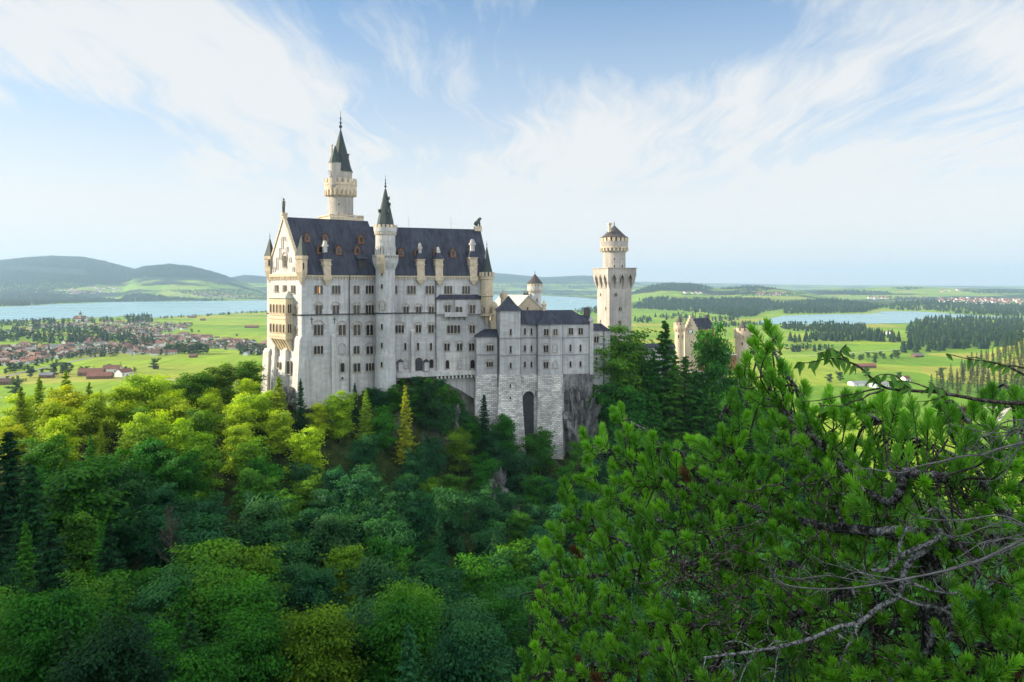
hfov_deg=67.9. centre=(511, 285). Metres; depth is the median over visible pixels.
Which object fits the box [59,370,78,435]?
spruce tree
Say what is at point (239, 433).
broadleaf tree
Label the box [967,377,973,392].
valley spruce
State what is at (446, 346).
window
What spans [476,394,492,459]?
spruce tree
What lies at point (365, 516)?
broadleaf tree
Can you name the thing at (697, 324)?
gatehouse
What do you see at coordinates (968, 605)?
broadleaf tree
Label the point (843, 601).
broadleaf tree
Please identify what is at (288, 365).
window
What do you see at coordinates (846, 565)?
broadleaf tree
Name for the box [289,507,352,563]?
broadleaf tree
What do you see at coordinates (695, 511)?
broadleaf tree
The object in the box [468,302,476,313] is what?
window
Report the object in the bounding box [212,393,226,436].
spruce tree
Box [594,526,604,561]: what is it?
spruce tree
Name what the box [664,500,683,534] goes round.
broadleaf tree
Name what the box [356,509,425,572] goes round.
broadleaf tree
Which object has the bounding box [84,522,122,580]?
spruce tree
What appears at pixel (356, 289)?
window
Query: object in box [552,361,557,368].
window
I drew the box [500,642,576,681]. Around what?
broadleaf tree
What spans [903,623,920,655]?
broadleaf tree
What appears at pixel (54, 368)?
meadow tree
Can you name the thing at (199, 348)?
meadow tree
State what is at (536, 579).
broadleaf tree
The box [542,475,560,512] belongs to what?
broadleaf tree
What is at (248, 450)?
broadleaf tree
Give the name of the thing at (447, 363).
window
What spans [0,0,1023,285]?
sky
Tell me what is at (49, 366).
valley road
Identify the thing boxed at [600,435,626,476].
broadleaf tree
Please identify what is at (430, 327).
window
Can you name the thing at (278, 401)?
spruce tree
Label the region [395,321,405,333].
window
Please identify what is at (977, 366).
valley spruce
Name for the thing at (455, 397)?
broadleaf tree
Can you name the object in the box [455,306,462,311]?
window
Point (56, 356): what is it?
village house
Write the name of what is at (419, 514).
broadleaf tree
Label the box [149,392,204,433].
broadleaf tree
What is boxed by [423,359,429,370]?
door porch
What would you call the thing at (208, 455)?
broadleaf tree
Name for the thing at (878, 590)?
broadleaf tree
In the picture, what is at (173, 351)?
village house
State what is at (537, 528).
broadleaf tree
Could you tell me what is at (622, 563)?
broadleaf tree
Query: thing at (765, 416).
broadleaf tree
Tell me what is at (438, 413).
broadleaf tree
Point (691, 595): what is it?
broadleaf tree
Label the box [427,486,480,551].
broadleaf tree
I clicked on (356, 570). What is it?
broadleaf tree
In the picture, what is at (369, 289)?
window
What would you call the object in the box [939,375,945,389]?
valley spruce
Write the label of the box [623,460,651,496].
broadleaf tree
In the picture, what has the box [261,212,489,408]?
palace
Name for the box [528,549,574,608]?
broadleaf tree
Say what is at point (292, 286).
window
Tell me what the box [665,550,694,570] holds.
broadleaf tree
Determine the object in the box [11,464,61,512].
broadleaf tree
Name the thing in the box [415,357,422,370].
arched doorway
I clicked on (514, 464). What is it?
broadleaf tree
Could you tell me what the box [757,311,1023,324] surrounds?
lake water
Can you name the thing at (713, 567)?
broadleaf tree
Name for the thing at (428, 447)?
broadleaf tree
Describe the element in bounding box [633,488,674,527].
broadleaf tree
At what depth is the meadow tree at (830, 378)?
1290.19 m
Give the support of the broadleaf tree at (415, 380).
on the hillside
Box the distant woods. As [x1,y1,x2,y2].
[0,255,1023,365]
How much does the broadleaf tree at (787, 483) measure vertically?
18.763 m
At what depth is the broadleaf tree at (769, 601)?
207.59 m
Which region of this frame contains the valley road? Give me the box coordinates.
[0,352,110,377]
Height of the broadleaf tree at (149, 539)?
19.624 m
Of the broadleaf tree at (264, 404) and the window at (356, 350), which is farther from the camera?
the window at (356, 350)
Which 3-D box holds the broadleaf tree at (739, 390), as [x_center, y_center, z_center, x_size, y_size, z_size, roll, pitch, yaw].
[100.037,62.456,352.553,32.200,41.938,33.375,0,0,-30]
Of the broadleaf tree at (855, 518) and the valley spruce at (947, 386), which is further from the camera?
the valley spruce at (947, 386)
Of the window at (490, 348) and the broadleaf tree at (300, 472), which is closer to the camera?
the broadleaf tree at (300, 472)
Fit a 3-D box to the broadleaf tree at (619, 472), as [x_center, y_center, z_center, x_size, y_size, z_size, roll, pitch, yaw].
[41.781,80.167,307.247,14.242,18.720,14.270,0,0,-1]
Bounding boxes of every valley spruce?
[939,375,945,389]
[945,380,949,392]
[947,364,954,380]
[949,374,955,389]
[955,378,960,393]
[960,367,967,384]
[965,381,970,395]
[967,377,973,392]
[972,371,978,387]
[975,363,981,376]
[975,380,979,393]
[980,370,984,384]
[997,373,1003,390]
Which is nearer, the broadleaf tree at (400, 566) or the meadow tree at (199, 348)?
the broadleaf tree at (400, 566)
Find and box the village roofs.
[0,321,251,364]
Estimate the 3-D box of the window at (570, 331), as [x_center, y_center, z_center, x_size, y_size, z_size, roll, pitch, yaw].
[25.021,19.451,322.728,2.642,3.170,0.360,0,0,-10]
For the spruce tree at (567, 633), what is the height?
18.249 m
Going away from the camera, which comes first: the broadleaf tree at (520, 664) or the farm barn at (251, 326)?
the broadleaf tree at (520, 664)
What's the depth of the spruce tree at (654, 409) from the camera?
316.66 m
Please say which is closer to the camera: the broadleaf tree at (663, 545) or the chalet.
the broadleaf tree at (663, 545)
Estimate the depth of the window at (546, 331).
317.26 m
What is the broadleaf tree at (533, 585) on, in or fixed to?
on the hillside
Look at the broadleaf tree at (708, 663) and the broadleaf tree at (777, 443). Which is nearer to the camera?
the broadleaf tree at (708, 663)
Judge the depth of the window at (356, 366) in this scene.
301.63 m
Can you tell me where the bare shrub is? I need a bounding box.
[761,407,1023,640]
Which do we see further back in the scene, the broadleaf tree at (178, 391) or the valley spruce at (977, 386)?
the valley spruce at (977, 386)
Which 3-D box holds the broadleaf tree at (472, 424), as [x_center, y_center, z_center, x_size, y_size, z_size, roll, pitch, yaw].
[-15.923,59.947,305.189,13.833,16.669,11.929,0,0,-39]
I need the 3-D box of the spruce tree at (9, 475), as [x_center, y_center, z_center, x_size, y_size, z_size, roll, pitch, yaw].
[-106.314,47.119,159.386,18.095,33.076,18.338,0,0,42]
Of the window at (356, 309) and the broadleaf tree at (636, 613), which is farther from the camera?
the window at (356, 309)
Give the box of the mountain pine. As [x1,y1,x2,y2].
[512,316,1023,681]
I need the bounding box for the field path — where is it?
[996,407,1010,420]
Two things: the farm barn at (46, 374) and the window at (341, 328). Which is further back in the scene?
the farm barn at (46, 374)
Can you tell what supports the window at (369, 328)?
in the palace
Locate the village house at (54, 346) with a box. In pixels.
[49,344,61,348]
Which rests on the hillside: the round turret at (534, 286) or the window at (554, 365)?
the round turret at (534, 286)
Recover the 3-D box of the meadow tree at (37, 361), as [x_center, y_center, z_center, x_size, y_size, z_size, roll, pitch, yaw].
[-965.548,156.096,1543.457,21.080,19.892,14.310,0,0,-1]
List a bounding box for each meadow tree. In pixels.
[1,362,15,371]
[4,378,26,393]
[11,362,20,371]
[16,362,23,369]
[26,365,37,377]
[31,358,39,366]
[44,361,62,374]
[58,362,66,373]
[62,362,74,374]
[148,358,159,367]
[174,344,181,353]
[181,343,188,353]
[185,344,193,353]
[191,343,198,353]
[196,342,204,353]
[199,343,209,353]
[823,374,833,382]
[835,371,844,379]
[862,366,870,377]
[871,355,876,362]
[894,350,900,357]
[935,367,945,375]
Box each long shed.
[847,381,868,385]
[869,381,889,387]
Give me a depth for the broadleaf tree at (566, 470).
301.08 m
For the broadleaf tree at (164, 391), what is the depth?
289.26 m
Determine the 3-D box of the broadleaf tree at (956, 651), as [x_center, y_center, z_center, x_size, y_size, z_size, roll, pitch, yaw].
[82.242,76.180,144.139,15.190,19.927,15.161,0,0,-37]
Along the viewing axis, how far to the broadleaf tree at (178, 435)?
235.27 m
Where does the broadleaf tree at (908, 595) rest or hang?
on the hillside
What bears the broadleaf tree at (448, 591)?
on the hillside
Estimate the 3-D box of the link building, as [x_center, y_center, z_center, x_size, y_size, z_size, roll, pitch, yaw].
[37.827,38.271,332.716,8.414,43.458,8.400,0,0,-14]
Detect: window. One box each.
[281,237,283,248]
[282,252,287,267]
[286,360,290,374]
[290,285,295,293]
[312,320,324,335]
[313,345,322,354]
[314,285,322,293]
[314,301,323,315]
[331,301,340,315]
[332,285,340,293]
[337,321,346,335]
[338,343,346,353]
[339,362,345,372]
[352,302,360,315]
[352,321,361,335]
[353,285,359,293]
[353,346,359,354]
[353,363,360,372]
[364,301,375,315]
[365,285,373,293]
[365,321,374,335]
[365,342,374,354]
[365,363,374,371]
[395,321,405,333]
[402,303,409,314]
[403,360,408,368]
[407,285,415,293]
[414,322,421,333]
[415,303,422,314]
[425,285,433,293]
[427,303,434,314]
[427,322,434,333]
[429,359,433,368]
[443,286,452,294]
[443,302,451,313]
[443,340,450,350]
[445,360,449,368]
[446,325,460,333]
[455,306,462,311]
[455,340,463,350]
[457,360,462,368]
[461,286,470,294]
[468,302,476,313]
[468,322,475,333]
[468,340,474,350]
[469,359,474,368]
[485,342,494,351]
[485,359,493,367]
[543,329,548,335]
[543,343,549,352]
[543,359,549,368]
[552,329,558,335]
[552,344,557,352]
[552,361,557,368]
[568,328,573,334]
[578,328,583,334]
[593,334,599,342]
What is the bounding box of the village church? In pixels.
[73,311,87,321]
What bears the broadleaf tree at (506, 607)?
on the hillside
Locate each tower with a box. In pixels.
[318,111,363,220]
[372,175,398,401]
[592,222,636,350]
[674,316,684,370]
[734,320,750,385]
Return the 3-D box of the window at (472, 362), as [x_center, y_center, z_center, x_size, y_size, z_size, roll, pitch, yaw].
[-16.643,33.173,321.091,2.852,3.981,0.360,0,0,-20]
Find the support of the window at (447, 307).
in the palace
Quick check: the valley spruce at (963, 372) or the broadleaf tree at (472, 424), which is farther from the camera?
the valley spruce at (963, 372)
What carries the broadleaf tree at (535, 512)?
on the hillside
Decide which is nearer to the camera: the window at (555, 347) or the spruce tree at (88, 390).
the spruce tree at (88, 390)
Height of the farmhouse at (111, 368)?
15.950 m
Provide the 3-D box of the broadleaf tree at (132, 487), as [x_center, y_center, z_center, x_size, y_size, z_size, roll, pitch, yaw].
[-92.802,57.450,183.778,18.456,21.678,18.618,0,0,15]
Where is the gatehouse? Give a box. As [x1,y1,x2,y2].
[684,310,736,384]
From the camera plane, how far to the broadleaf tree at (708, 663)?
128.11 m
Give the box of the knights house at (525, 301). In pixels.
[490,290,541,328]
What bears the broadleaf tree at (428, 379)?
on the hillside
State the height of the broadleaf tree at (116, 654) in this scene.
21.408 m
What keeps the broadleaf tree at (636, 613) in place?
on the hillside
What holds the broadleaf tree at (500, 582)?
on the hillside
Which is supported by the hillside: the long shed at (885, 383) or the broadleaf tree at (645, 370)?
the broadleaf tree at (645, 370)
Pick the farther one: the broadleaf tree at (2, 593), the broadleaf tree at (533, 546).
the broadleaf tree at (533, 546)
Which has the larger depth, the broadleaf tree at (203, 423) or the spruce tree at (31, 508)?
the broadleaf tree at (203, 423)
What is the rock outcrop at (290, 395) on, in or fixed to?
on the hillside
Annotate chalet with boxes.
[900,375,910,380]
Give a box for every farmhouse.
[0,378,13,384]
[102,365,122,372]
[114,368,132,376]
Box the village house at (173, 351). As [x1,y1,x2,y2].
[168,349,176,353]
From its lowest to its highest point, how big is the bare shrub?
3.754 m
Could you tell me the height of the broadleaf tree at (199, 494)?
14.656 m
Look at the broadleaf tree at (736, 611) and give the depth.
169.52 m
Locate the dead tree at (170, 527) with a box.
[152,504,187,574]
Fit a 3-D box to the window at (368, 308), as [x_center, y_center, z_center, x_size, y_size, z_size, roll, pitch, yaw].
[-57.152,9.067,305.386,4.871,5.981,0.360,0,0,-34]
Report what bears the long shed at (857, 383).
on the valley ground
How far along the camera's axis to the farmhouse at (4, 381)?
1264.05 m
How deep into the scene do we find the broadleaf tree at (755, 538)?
264.00 m
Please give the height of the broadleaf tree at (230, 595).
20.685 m
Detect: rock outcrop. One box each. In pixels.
[271,385,295,410]
[446,393,460,438]
[484,466,510,506]
[495,496,520,512]
[562,386,601,461]
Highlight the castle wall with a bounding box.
[633,343,675,372]
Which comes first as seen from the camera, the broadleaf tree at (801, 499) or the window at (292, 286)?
the window at (292, 286)
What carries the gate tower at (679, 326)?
on the hillside
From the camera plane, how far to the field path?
981.93 m
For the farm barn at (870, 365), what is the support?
on the valley ground
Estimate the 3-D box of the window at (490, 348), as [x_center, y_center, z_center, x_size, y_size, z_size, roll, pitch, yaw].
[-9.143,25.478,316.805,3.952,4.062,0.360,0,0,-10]
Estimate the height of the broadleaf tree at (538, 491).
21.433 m
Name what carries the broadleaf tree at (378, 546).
on the hillside
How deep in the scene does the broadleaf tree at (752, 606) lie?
181.54 m
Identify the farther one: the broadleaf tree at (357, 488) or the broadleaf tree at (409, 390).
the broadleaf tree at (409, 390)
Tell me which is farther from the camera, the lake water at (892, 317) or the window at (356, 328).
the lake water at (892, 317)
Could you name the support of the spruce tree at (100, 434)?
on the hillside
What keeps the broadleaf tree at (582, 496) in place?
on the hillside
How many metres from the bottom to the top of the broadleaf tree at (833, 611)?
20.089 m
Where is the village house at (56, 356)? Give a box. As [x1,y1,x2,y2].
[54,353,64,358]
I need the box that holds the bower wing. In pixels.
[474,296,593,459]
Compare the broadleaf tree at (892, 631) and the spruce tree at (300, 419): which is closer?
the broadleaf tree at (892, 631)
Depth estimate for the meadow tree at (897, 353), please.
1711.96 m
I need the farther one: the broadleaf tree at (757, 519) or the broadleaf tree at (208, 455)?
the broadleaf tree at (757, 519)
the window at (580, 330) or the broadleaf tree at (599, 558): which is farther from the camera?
the window at (580, 330)
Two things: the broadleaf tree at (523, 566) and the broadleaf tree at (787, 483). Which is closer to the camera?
the broadleaf tree at (523, 566)
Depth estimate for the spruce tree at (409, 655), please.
94.26 m
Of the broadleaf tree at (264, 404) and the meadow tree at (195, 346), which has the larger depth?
the meadow tree at (195, 346)
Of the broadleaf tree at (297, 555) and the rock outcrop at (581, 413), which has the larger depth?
the rock outcrop at (581, 413)
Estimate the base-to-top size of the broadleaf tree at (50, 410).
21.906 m
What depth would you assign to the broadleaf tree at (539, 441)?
307.12 m
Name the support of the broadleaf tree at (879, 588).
on the hillside
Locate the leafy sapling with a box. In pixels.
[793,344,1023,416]
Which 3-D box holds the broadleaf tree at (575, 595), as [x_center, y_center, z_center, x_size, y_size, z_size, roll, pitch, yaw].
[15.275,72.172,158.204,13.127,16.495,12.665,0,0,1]
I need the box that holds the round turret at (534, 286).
[527,274,542,305]
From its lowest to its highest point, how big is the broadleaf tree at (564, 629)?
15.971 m
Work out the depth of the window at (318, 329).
293.63 m
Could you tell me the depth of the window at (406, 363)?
311.43 m
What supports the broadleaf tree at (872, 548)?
on the hillside
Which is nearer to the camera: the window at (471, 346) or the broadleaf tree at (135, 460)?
the broadleaf tree at (135, 460)
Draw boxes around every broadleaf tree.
[0,393,37,433]
[0,415,26,451]
[0,424,35,471]
[0,552,34,656]
[0,577,116,681]
[0,580,91,681]
[0,583,27,681]
[7,454,141,565]
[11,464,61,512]
[17,433,77,484]
[25,400,90,450]
[34,413,85,467]
[38,383,89,438]
[40,600,197,681]
[43,510,123,589]
[46,565,140,644]
[66,458,118,506]
[74,392,124,449]
[88,497,149,572]
[89,447,155,489]
[96,565,160,621]
[101,459,168,509]
[103,384,154,434]
[106,373,178,419]
[109,479,168,563]
[113,422,168,474]
[117,409,176,459]
[118,405,158,442]
[118,605,184,678]
[120,504,194,577]
[124,557,205,659]
[129,434,181,491]
[140,482,186,546]
[141,566,170,584]
[145,545,263,652]
[146,383,173,403]
[147,631,264,681]
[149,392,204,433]
[150,388,189,429]
[151,449,217,518]
[158,417,202,475]
[163,510,249,573]
[163,535,252,586]
[163,567,291,658]
[167,490,237,543]
[168,372,214,419]
[173,431,233,501]
[178,491,220,528]
[184,407,226,449]
[189,378,223,414]
[195,387,226,427]
[198,362,241,415]
[198,539,294,606]
[204,601,298,681]
[211,422,258,477]
[219,402,258,450]
[221,493,297,551]
[223,391,265,434]
[224,467,285,522]
[228,434,276,489]
[230,360,268,402]
[231,489,291,551]
[232,378,262,404]
[234,554,287,614]
[241,455,291,499]
[243,517,307,582]
[251,390,288,432]
[258,576,293,626]
[260,408,298,456]
[262,535,323,612]
[265,623,293,681]
[269,489,302,539]
[269,559,344,633]
[270,600,379,681]
[282,425,329,481]
[282,462,325,505]
[282,568,357,616]
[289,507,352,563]
[290,473,325,524]
[301,487,341,518]
[301,509,367,596]
[302,402,330,436]
[317,463,353,509]
[320,390,361,442]
[320,543,367,608]
[323,594,381,681]
[324,498,386,565]
[330,471,380,534]
[331,598,378,679]
[332,552,437,615]
[337,552,397,607]
[340,433,383,475]
[343,587,449,681]
[350,463,389,498]
[354,484,414,542]
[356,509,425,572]
[359,387,378,405]
[361,534,422,567]
[364,577,458,680]
[368,388,392,410]
[370,405,399,451]
[381,514,406,546]
[383,384,403,411]
[384,473,428,526]
[387,554,424,588]
[388,446,437,498]
[399,384,417,407]
[401,386,434,416]
[401,489,446,553]
[408,537,455,588]
[409,381,448,430]
[410,375,422,386]
[414,433,451,483]
[416,477,443,517]
[416,561,470,600]
[419,603,520,681]
[420,377,436,386]
[422,393,454,431]
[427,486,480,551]
[427,591,511,679]
[432,378,448,392]
[433,383,454,422]
[433,582,477,609]
[436,402,456,436]
[439,473,473,507]
[442,425,475,475]
[446,389,465,418]
[452,550,508,600]
[457,404,472,430]
[459,483,503,527]
[461,414,485,453]
[463,515,510,560]
[464,500,515,552]
[467,451,503,499]
[470,588,530,681]
[477,414,524,468]
[477,563,551,646]
[479,549,517,579]
[480,428,509,467]
[480,579,541,665]
[486,537,541,580]
[494,490,527,528]
[498,448,540,499]
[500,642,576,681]
[503,509,537,552]
[517,425,561,474]
[518,471,558,521]
[519,501,549,535]
[520,574,553,616]
[521,523,555,563]
[522,573,554,632]
[522,622,585,661]
[524,532,564,578]
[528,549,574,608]
[539,502,588,543]
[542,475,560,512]
[548,568,616,628]
[550,459,581,497]
[552,523,585,563]
[559,591,604,650]
[559,594,667,681]
[564,441,584,467]
[572,554,609,586]
[573,487,605,520]
[574,547,616,570]
[575,458,607,494]
[580,436,611,474]
[582,496,618,540]
[583,515,609,551]
[585,519,626,556]
[586,382,625,443]
[586,567,608,609]
[592,324,662,401]
[594,385,664,465]
[599,462,625,494]
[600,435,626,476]
[602,602,662,633]
[603,575,648,621]
[609,511,655,551]
[611,543,638,571]
[611,646,695,681]
[614,348,664,401]
[615,555,647,578]
[618,494,637,514]
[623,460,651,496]
[626,527,662,575]
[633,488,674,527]
[633,571,661,602]
[634,362,661,402]
[644,572,708,667]
[652,527,678,550]
[659,587,716,668]
[661,523,680,549]
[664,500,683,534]
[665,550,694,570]
[678,532,716,560]
[679,491,717,529]
[679,614,737,663]
[680,321,740,428]
[684,567,723,611]
[694,632,780,681]
[701,399,771,483]
[702,549,736,581]
[707,387,783,481]
[709,654,767,681]
[711,508,746,549]
[717,377,757,405]
[717,530,756,581]
[719,598,754,618]
[720,586,760,615]
[734,500,760,534]
[741,465,769,495]
[746,574,773,611]
[752,531,778,553]
[753,610,822,675]
[754,511,784,549]
[757,451,775,468]
[757,548,792,606]
[766,663,802,681]
[772,480,790,507]
[773,427,796,463]
[774,458,796,482]
[777,523,815,556]
[783,534,816,559]
[788,568,828,621]
[795,495,808,516]
[797,618,838,681]
[801,455,822,481]
[816,602,854,652]
[821,624,905,681]
[822,585,870,622]
[822,605,914,676]
[837,561,852,582]
[847,503,863,523]
[847,543,887,563]
[868,589,890,614]
[872,541,895,558]
[874,558,889,611]
[880,586,924,649]
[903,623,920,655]
[942,558,963,585]
[949,589,984,637]
[950,643,993,675]
[951,555,1008,587]
[957,562,1019,617]
[971,577,1017,634]
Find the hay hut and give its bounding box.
[189,354,197,357]
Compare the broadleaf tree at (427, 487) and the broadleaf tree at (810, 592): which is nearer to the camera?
the broadleaf tree at (810, 592)
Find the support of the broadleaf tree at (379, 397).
on the hillside
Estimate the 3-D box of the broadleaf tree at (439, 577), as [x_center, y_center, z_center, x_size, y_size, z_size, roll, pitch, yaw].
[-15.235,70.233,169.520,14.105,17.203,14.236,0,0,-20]
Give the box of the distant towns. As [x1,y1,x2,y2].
[18,286,1022,303]
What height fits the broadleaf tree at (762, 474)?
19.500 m
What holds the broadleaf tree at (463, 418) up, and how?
on the hillside
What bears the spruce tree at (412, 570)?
on the hillside
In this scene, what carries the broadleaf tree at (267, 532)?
on the hillside
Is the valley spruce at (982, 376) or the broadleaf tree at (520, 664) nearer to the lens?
the broadleaf tree at (520, 664)
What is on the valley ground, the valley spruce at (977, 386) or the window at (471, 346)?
the valley spruce at (977, 386)
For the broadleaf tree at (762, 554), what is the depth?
227.77 m
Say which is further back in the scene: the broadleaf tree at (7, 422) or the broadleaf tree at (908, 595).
the broadleaf tree at (7, 422)
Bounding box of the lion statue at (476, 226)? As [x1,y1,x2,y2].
[474,217,481,230]
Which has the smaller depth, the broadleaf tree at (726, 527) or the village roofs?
the broadleaf tree at (726, 527)
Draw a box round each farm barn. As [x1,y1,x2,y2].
[39,372,54,377]
[77,368,105,375]
[86,372,113,378]
[244,325,258,327]
[855,363,876,367]
[911,353,923,356]
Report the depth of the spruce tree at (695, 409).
323.77 m
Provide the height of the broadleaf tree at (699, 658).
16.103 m
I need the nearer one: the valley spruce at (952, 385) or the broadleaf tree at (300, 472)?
the broadleaf tree at (300, 472)
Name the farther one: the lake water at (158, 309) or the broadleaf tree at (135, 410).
the lake water at (158, 309)
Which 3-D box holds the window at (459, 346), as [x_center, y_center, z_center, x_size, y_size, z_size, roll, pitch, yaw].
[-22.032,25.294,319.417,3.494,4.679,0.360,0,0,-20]
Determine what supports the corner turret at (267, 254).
on the palace
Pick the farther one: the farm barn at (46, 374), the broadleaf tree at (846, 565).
the farm barn at (46, 374)
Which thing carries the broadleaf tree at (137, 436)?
on the hillside
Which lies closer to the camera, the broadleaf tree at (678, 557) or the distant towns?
the broadleaf tree at (678, 557)
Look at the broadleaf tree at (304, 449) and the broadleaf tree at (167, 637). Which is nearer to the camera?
the broadleaf tree at (167, 637)
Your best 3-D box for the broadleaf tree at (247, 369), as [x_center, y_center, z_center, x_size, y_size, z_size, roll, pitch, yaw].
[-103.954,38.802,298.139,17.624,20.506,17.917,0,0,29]
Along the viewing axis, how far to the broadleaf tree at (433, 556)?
189.92 m
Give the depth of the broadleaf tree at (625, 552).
223.95 m
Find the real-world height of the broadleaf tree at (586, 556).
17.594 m
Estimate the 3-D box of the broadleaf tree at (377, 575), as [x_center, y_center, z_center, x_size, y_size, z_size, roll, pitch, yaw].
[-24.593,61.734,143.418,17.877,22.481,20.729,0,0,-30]
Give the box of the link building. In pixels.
[593,323,610,390]
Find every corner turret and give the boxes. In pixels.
[264,235,272,282]
[295,229,307,284]
[479,243,493,325]
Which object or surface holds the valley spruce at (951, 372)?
on the valley ground
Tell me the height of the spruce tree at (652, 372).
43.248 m
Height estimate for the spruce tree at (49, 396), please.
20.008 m
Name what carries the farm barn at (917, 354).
on the valley ground
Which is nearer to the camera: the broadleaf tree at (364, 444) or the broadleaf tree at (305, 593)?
the broadleaf tree at (305, 593)
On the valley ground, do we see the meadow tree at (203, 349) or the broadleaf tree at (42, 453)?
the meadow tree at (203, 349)
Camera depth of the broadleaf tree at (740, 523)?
291.44 m
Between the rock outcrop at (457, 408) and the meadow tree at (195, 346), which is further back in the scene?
the meadow tree at (195, 346)
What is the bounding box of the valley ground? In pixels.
[0,256,1023,519]
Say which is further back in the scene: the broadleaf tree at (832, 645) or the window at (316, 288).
the window at (316, 288)
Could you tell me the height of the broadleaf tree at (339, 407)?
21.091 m
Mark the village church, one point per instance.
(79, 317)
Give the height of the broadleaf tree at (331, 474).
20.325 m
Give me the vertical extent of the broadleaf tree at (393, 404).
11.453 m
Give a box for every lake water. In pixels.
[0,295,596,321]
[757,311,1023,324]
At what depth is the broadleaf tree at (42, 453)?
209.07 m
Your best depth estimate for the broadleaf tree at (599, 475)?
302.68 m
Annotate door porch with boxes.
[397,359,403,370]
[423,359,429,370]
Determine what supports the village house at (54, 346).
on the valley ground
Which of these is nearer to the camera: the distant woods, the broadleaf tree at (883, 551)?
the broadleaf tree at (883, 551)
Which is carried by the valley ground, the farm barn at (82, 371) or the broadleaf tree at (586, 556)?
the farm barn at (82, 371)
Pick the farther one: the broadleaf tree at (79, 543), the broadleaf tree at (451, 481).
the broadleaf tree at (451, 481)
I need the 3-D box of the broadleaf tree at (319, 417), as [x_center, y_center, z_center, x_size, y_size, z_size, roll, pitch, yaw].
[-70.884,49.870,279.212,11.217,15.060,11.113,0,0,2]
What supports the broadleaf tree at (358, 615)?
on the hillside
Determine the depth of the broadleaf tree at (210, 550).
150.62 m
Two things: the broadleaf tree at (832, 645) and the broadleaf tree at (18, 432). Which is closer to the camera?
the broadleaf tree at (832, 645)
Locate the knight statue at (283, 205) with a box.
[280,198,284,214]
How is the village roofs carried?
on the valley ground
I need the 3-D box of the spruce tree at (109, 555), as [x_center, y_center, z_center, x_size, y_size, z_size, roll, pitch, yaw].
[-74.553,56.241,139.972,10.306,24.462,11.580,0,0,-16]
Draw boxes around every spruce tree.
[0,431,45,584]
[1,462,63,596]
[10,387,33,437]
[11,521,39,600]
[23,524,78,597]
[26,377,46,439]
[37,387,55,437]
[42,621,77,681]
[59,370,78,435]
[60,442,70,467]
[79,382,93,435]
[81,435,100,462]
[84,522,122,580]
[94,525,126,579]
[95,425,108,457]
[100,577,127,636]
[167,577,196,679]
[173,611,207,676]
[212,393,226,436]
[260,376,290,432]
[292,379,308,432]
[312,585,329,609]
[349,383,360,422]
[354,389,377,438]
[389,385,419,464]
[394,622,427,681]
[407,563,419,586]
[431,515,449,568]
[451,536,467,585]
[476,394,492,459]
[489,532,499,562]
[564,619,579,676]
[577,607,585,678]
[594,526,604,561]
[630,590,638,610]
[637,393,680,481]
[641,349,668,440]
[643,321,689,442]
[655,356,699,466]
[674,371,725,485]
[676,356,704,434]
[694,395,731,484]
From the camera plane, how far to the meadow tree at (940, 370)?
1375.78 m
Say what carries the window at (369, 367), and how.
in the palace
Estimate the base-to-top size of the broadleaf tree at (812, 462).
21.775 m
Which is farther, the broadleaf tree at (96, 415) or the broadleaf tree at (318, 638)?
the broadleaf tree at (96, 415)
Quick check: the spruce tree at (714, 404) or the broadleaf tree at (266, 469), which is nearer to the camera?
the broadleaf tree at (266, 469)
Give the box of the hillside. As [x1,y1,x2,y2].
[0,378,1023,680]
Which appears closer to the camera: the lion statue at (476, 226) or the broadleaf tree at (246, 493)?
the broadleaf tree at (246, 493)
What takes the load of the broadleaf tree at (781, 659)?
on the hillside
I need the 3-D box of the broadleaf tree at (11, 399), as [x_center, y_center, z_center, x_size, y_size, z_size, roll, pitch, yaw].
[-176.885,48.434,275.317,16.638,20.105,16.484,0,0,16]
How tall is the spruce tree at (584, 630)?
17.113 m
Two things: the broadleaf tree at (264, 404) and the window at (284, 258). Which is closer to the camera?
the broadleaf tree at (264, 404)
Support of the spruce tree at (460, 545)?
on the hillside
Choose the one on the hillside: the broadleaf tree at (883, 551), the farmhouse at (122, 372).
the broadleaf tree at (883, 551)
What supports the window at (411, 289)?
in the palace
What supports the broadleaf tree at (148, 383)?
on the hillside
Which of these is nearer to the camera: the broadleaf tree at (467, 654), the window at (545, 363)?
the broadleaf tree at (467, 654)
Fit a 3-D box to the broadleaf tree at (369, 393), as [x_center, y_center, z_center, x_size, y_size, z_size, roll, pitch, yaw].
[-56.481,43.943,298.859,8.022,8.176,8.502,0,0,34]
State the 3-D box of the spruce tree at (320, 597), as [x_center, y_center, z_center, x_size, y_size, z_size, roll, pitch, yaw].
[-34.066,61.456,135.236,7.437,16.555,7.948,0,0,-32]
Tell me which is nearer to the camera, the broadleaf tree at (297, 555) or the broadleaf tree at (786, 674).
the broadleaf tree at (786, 674)
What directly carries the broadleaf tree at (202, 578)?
on the hillside
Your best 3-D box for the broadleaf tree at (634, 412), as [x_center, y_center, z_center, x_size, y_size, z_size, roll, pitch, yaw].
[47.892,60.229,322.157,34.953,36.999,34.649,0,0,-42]
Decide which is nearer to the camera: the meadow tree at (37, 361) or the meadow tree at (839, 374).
the meadow tree at (839, 374)
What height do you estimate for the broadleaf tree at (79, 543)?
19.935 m
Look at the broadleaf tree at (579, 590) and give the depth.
166.65 m
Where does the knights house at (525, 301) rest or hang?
on the hillside
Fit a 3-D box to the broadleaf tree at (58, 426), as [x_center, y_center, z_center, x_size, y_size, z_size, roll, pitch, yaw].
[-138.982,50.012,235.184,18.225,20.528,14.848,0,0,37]
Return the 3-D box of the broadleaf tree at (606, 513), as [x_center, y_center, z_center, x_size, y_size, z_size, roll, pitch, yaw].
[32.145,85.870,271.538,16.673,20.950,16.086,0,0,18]

